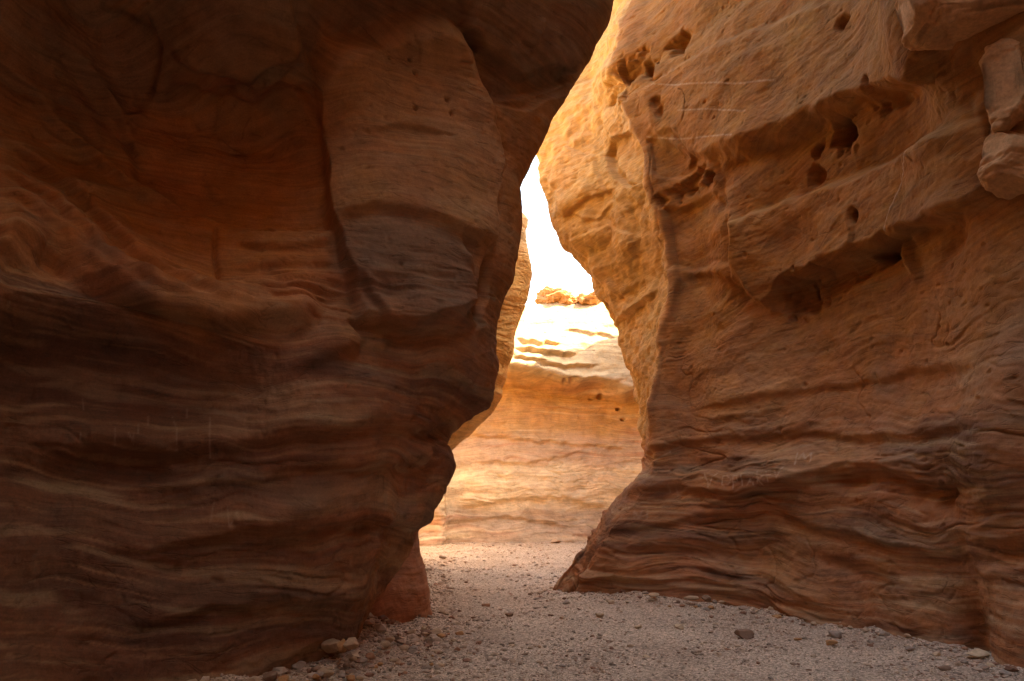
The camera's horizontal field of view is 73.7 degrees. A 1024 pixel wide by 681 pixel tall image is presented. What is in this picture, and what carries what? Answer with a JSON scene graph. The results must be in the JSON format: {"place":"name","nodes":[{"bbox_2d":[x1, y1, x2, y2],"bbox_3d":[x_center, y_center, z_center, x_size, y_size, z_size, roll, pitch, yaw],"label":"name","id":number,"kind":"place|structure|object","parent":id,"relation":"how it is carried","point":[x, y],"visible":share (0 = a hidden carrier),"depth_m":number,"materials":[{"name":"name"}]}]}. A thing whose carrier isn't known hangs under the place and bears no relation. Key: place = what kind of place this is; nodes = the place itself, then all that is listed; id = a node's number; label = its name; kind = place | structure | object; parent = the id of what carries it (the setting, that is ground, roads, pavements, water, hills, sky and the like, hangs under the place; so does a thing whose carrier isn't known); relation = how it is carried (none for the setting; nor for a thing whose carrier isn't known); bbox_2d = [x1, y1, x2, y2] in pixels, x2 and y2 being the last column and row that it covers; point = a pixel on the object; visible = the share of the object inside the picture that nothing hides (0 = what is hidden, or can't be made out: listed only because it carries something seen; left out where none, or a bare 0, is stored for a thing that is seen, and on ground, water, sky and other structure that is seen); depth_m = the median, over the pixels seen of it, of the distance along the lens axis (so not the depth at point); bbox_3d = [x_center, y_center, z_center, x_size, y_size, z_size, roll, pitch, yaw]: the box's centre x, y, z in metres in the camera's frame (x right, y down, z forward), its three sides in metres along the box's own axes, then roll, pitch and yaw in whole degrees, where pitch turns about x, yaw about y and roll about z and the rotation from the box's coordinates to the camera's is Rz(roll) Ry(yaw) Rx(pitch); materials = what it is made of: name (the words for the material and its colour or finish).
{"place":"outdoors","nodes":[
{"label":"outdoors","id":0,"kind":"place"},
{"bbox_2d":[0,0,613,680],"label":"canyon wall","id":1,"kind":"structure","parent":0,"point":[264,276],"depth_m":4.92,"materials":[{"name":"stone"}]},
{"bbox_2d":[418,301,643,545],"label":"rock wall","id":2,"kind":"structure","parent":0,"point":[549,449],"depth_m":19.38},
{"bbox_2d":[535,285,574,303],"bbox_3d":[1.345,-1.339,21.349,1.291,0.698,1.074,0,-13,0],"label":"boulder","id":3,"kind":"object","parent":2,"relation":"on","point":[547,294],"visible":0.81,"depth_m":21.04,"materials":[{"name":"orange stone"}]},
{"bbox_2d":[572,291,599,304],"bbox_3d":[2.363,-1.252,21.415,1.239,0.457,0.941,0,-13,0],"label":"boulder","id":4,"kind":"object","parent":2,"relation":"on","point":[584,298],"visible":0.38,"depth_m":21.11,"materials":[{"name":"orange stone"}]},
{"bbox_2d":[520,156,593,305],"label":"sky","id":5,"kind":"structure","parent":0,"point":[552,266],"materials":[{"name":"white"}]},
{"bbox_2d":[187,541,1023,680],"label":"ground","id":6,"kind":"structure","parent":0,"point":[788,670],"depth_m":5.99,"materials":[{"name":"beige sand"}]},
{"bbox_2d":[262,671,277,680],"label":"rock","id":7,"kind":"object","parent":6,"relation":"on","point":[270,676],"visible":1,"depth_m":4.31,"materials":[{"name":"brown stone"}]},
{"bbox_2d":[278,675,288,680],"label":"scree stone","id":8,"kind":"object","parent":6,"relation":"on","point":[284,678],"visible":1,"depth_m":4.23,"materials":[{"name":"brown stone"}]},
{"bbox_2d":[292,661,305,669],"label":"rock","id":9,"kind":"object","parent":6,"relation":"on","point":[299,665],"visible":0.97,"depth_m":4.64,"materials":[{"name":"brown stone"}]},
{"bbox_2d":[311,666,320,671],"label":"scree stone","id":10,"kind":"object","parent":6,"relation":"on","point":[314,669],"visible":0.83,"depth_m":4.57,"materials":[{"name":"brown stone"}]},
{"bbox_2d":[312,674,319,679],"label":"scree stone","id":11,"kind":"object","parent":6,"relation":"on","point":[315,676],"visible":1,"depth_m":4.45,"materials":[{"name":"brown stone"}]},
{"bbox_2d":[317,667,333,676],"bbox_3d":[-1.244,2.214,4.560,0.108,0.064,0.086,10,-16,-37],"label":"rock","id":12,"kind":"object","parent":6,"relation":"on","point":[328,672],"visible":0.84,"depth_m":4.53,"materials":[{"name":"beige stone"}]},
{"bbox_2d":[321,638,339,652],"bbox_3d":[-1.282,2.184,4.867,0.132,0.097,0.134,-8,-15,30],"label":"rock","id":13,"kind":"object","parent":6,"relation":"on","point":[329,646],"visible":0.83,"depth_m":4.84,"materials":[{"name":"beige stone"}]},
{"bbox_2d":[337,639,346,652],"bbox_3d":[-1.190,2.138,4.780,0.069,0.090,0.087,-6,-14,24],"label":"rock","id":14,"kind":"object","parent":6,"relation":"on","point":[341,648],"visible":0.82,"depth_m":4.76,"materials":[{"name":"orange stone"}]},
{"bbox_2d":[338,673,345,677],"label":"scree stone","id":15,"kind":"object","parent":6,"relation":"on","point":[341,675],"visible":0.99,"depth_m":4.62,"materials":[{"name":"beige stone"}]},
{"bbox_2d":[346,675,354,680],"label":"scree stone","id":16,"kind":"object","parent":6,"relation":"on","point":[350,677],"visible":1,"depth_m":4.59,"materials":[{"name":"brown stone"}]},
{"bbox_2d":[343,637,358,649],"bbox_3d":[-1.127,2.118,4.778,0.116,0.083,0.109,0,-13,0],"label":"rock","id":17,"kind":"object","parent":6,"relation":"on","point":[350,643],"visible":1,"depth_m":4.75,"materials":[{"name":"beige stone"}]},
{"bbox_2d":[348,656,356,660],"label":"scree stone","id":18,"kind":"object","parent":6,"relation":"on","point":[353,658],"visible":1,"depth_m":4.84,"materials":[{"name":"brown stone"}]},
{"bbox_2d":[360,658,367,663],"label":"scree stone","id":19,"kind":"object","parent":6,"relation":"on","point":[363,660],"visible":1,"depth_m":4.86,"materials":[{"name":"beige stone"}]},
{"bbox_2d":[365,652,374,659],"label":"scree stone","id":20,"kind":"object","parent":6,"relation":"on","point":[370,655],"visible":1,"depth_m":4.93,"materials":[{"name":"brown stone"}]},
{"bbox_2d":[381,640,390,647],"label":"scree stone","id":21,"kind":"object","parent":6,"relation":"on","point":[385,643],"visible":0.98,"depth_m":5.26,"materials":[{"name":"brown stone"}]},
{"bbox_2d":[385,636,394,642],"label":"scree stone","id":22,"kind":"object","parent":6,"relation":"on","point":[390,639],"visible":0.8,"depth_m":5.37,"materials":[{"name":"brown stone"}]},
{"bbox_2d":[389,658,399,662],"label":"scree stone","id":23,"kind":"object","parent":6,"relation":"on","point":[394,660],"visible":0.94,"depth_m":5.08,"materials":[{"name":"beige stone"}]},
{"bbox_2d":[400,645,408,650],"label":"scree stone","id":24,"kind":"object","parent":6,"relation":"on","point":[404,647],"visible":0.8,"depth_m":5.37,"materials":[{"name":"brown stone"}]},
{"bbox_2d":[407,630,415,633],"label":"scree stone","id":25,"kind":"object","parent":6,"relation":"on","point":[411,631],"visible":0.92,"depth_m":5.90,"materials":[{"name":"brown stone"}]},
{"bbox_2d":[408,645,417,649],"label":"scree stone","id":26,"kind":"object","parent":6,"relation":"on","point":[414,647],"visible":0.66,"depth_m":5.45,"materials":[{"name":"brown stone"}]},
{"bbox_2d":[424,638,432,643],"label":"scree stone","id":27,"kind":"object","parent":6,"relation":"on","point":[427,640],"visible":0.73,"depth_m":5.70,"materials":[{"name":"brown stone"}]},
{"bbox_2d":[431,628,441,634],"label":"stone","id":28,"kind":"object","parent":6,"relation":"on","point":[436,631],"visible":0.7,"depth_m":6.11,"materials":[{"name":"beige stone"}]},
{"bbox_2d":[437,633,445,637],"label":"scree stone","id":29,"kind":"object","parent":6,"relation":"on","point":[441,635],"visible":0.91,"depth_m":6.01,"materials":[{"name":"brown stone"}]},
{"bbox_2d":[550,539,561,542],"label":"stone","id":30,"kind":"object","parent":6,"relation":"on","point":[555,541],"visible":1,"depth_m":18.02,"materials":[{"name":"beige stone"}]},
{"bbox_2d":[595,613,603,616],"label":"stone","id":31,"kind":"object","parent":6,"relation":"on","point":[599,614],"visible":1,"depth_m":6.91,"materials":[{"name":"beige stone"}]},
{"bbox_2d":[648,593,658,596],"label":"stone","id":32,"kind":"object","parent":6,"relation":"on","point":[653,594],"visible":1,"depth_m":7.94,"materials":[{"name":"beige stone"}]},
{"bbox_2d":[674,624,683,628],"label":"stone","id":33,"kind":"object","parent":6,"relation":"on","point":[679,626],"visible":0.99,"depth_m":6.39,"materials":[{"name":"beige stone"}]},
{"bbox_2d":[684,596,698,599],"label":"stone","id":34,"kind":"object","parent":6,"relation":"on","point":[691,597],"visible":1,"depth_m":7.78,"materials":[{"name":"brown stone"}]},
{"bbox_2d":[701,595,710,600],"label":"stone","id":35,"kind":"object","parent":6,"relation":"on","point":[706,597],"visible":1,"depth_m":7.66,"materials":[{"name":"brown stone"}]},
{"bbox_2d":[734,629,753,638],"bbox_3d":[2.073,2.622,6.099,0.119,0.080,0.149,7,-15,-28],"label":"stone","id":36,"kind":"object","parent":6,"relation":"on","point":[745,633],"visible":0.98,"depth_m":6.07,"materials":[{"name":"brown stone"}]},
{"bbox_2d":[772,614,781,618],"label":"stone","id":37,"kind":"object","parent":6,"relation":"on","point":[777,616],"visible":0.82,"depth_m":7.20,"materials":[{"name":"beige stone"}]},
{"bbox_2d":[825,640,837,644],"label":"stone","id":38,"kind":"object","parent":6,"relation":"on","point":[829,642],"visible":1,"depth_m":5.88,"materials":[{"name":"brown stone"}]},
{"bbox_2d":[828,631,841,637],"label":"stone","id":39,"kind":"object","parent":6,"relation":"on","point":[835,634],"visible":0.92,"depth_m":6.17,"materials":[{"name":"grey stone"}]},
{"bbox_2d":[905,646,914,650],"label":"stone","id":40,"kind":"object","parent":6,"relation":"on","point":[909,648],"visible":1,"depth_m":5.57,"materials":[{"name":"stone"}]},
{"bbox_2d":[938,665,951,670],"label":"stone","id":41,"kind":"object","parent":6,"relation":"on","point":[944,668],"visible":0.99,"depth_m":4.77,"materials":[{"name":"beige stone"}]},
{"bbox_2d":[967,649,988,657],"bbox_3d":[3.510,2.358,5.144,0.157,0.063,0.121,0,-13,0],"label":"stone","id":42,"kind":"object","parent":6,"relation":"on","point":[977,653],"visible":1,"depth_m":5.12,"materials":[{"name":"beige stone"}]},
{"bbox_2d":[999,670,1011,675],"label":"stone","id":43,"kind":"object","parent":6,"relation":"on","point":[1001,672],"visible":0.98,"depth_m":4.64,"materials":[{"name":"beige stone"}]},
{"bbox_2d":[536,0,1023,667],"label":"canyon wall","id":44,"kind":"structure","parent":0,"point":[790,234],"depth_m":7.56,"materials":[{"name":"stone"}]},
{"bbox_2d":[894,0,1023,50],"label":"rock slab","id":45,"kind":"object","parent":44,"relation":"attached to","point":[936,24],"visible":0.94,"depth_m":5.30,"materials":[{"name":"stone"}]},
{"bbox_2d":[977,130,1023,199],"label":"boulder","id":46,"kind":"object","parent":44,"relation":"on","point":[1000,173],"visible":0.85,"depth_m":5.09,"materials":[{"name":"stone"}]},
{"bbox_2d":[979,38,1023,132],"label":"boulder","id":47,"kind":"object","parent":46,"relation":"on","point":[1001,62],"visible":0.87,"depth_m":5.15,"materials":[{"name":"stone"}]}
]}

